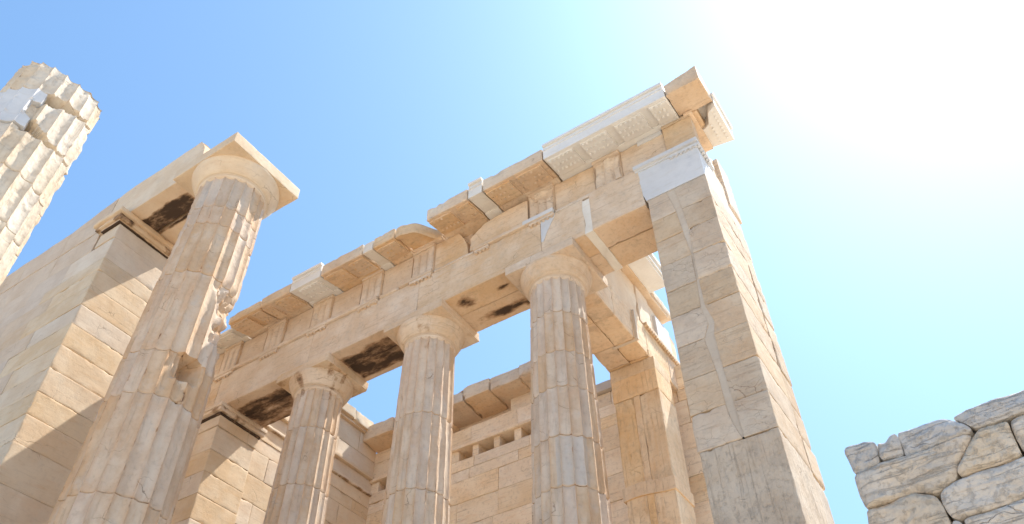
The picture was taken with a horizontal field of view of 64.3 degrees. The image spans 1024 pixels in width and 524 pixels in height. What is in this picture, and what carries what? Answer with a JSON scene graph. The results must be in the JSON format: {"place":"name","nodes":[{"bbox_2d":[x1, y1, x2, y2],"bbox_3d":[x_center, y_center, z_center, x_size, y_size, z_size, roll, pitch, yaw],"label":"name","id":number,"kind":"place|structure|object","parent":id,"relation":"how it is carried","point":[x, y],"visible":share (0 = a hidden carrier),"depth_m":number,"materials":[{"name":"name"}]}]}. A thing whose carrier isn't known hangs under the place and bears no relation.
{"place":"outdoors","nodes":[
{"label":"outdoors","id":0,"kind":"place"},
{"bbox_2d":[0,0,1023,523],"label":"sky","id":1,"kind":"structure","parent":0,"point":[873,165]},
{"bbox_2d":[844,390,1023,523],"bbox_3d":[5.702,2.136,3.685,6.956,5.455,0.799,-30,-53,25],"label":"rough block wall","id":2,"kind":"structure","parent":0,"point":[967,467],"depth_m":6.25,"materials":[{"name":"grey stone"}]},
{"label":"ground","id":3,"kind":"structure","parent":0,"visible":0},
{"bbox_3d":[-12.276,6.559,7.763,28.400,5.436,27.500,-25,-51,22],"label":"temple platform","id":4,"kind":"structure","parent":3,"relation":"on","visible":0},
{"bbox_2d":[0,61,100,284],"bbox_3d":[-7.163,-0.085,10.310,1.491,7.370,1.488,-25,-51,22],"label":"broken column","id":5,"kind":"structure","parent":4,"relation":"on","point":[49,118],"depth_m":11.60,"materials":[{"name":"stone"}]},
{"bbox_2d":[0,198,173,523],"bbox_3d":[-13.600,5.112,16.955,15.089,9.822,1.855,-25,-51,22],"label":"hall wall","id":6,"kind":"structure","parent":4,"relation":"on","point":[73,306],"depth_m":14.78,"materials":[{"name":"stone"}]},
{"bbox_2d":[47,132,299,523],"bbox_3d":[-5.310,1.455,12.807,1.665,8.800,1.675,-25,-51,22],"label":"fluted column","id":7,"kind":"structure","parent":4,"relation":"on","point":[131,464],"depth_m":12.26,"materials":[{"name":"stone"}]},
{"bbox_2d":[112,142,209,244],"bbox_3d":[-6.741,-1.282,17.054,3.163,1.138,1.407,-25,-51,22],"label":"architrave beam","id":8,"kind":"structure","parent":7,"relation":"on","point":[160,202],"depth_m":16.59,"materials":[{"name":"stone"}]},
{"bbox_2d":[171,401,266,523],"bbox_3d":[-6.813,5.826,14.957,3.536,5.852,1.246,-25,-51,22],"label":"wing pilaster","id":9,"kind":"object","parent":4,"relation":"on","point":[224,447],"visible":0.43,"depth_m":15.54,"materials":[{"name":"stone"}]},
{"bbox_2d":[235,403,375,523],"bbox_3d":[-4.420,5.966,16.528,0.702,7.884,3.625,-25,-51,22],"label":"side wall","id":10,"kind":"structure","parent":4,"relation":"on","point":[350,494],"depth_m":18.24,"materials":[{"name":"stone"}]},
{"bbox_2d":[263,352,367,523],"bbox_3d":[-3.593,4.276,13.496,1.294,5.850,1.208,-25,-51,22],"label":"fluted column","id":11,"kind":"structure","parent":4,"relation":"on","point":[323,389],"depth_m":14.26,"materials":[{"name":"stone"}]},
{"bbox_2d":[381,298,478,523],"bbox_3d":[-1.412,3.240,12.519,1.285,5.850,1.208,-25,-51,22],"label":"fluted column","id":12,"kind":"structure","parent":4,"relation":"on","point":[433,340],"depth_m":12.87,"materials":[{"name":"stone"}]},
{"bbox_2d":[363,361,713,523],"bbox_3d":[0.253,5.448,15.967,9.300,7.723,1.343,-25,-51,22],"label":"back wall","id":13,"kind":"structure","parent":4,"relation":"on","point":[491,477],"depth_m":17.45,"materials":[{"name":"stone"}]},
{"bbox_2d":[505,237,612,523],"bbox_3d":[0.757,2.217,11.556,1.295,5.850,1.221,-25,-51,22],"label":"fluted column","id":14,"kind":"structure","parent":4,"relation":"on","point":[556,284],"depth_m":11.45,"materials":[{"name":"stone"}]},
{"bbox_2d":[205,66,744,426],"bbox_3d":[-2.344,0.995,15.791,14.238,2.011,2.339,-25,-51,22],"label":"entablature","id":15,"kind":"structure","parent":14,"relation":"on","point":[593,186],"depth_m":14.40,"materials":[{"name":"stone"}]},
{"bbox_2d":[610,356,696,523],"bbox_3d":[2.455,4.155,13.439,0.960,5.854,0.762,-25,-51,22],"label":"pier","id":16,"kind":"structure","parent":4,"relation":"on","point":[656,490],"depth_m":14.03,"materials":[{"name":"stone"}]},
{"bbox_2d":[585,253,679,392],"bbox_3d":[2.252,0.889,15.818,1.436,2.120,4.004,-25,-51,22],"label":"side beam","id":17,"kind":"structure","parent":16,"relation":"on","point":[628,315],"depth_m":15.43,"materials":[{"name":"stone"}]},
{"bbox_2d":[648,174,834,523],"bbox_3d":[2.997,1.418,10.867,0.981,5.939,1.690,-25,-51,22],"label":"corner pier","id":18,"kind":"structure","parent":4,"relation":"on","point":[758,460],"depth_m":10.04,"materials":[{"name":"stone"}]}
]}

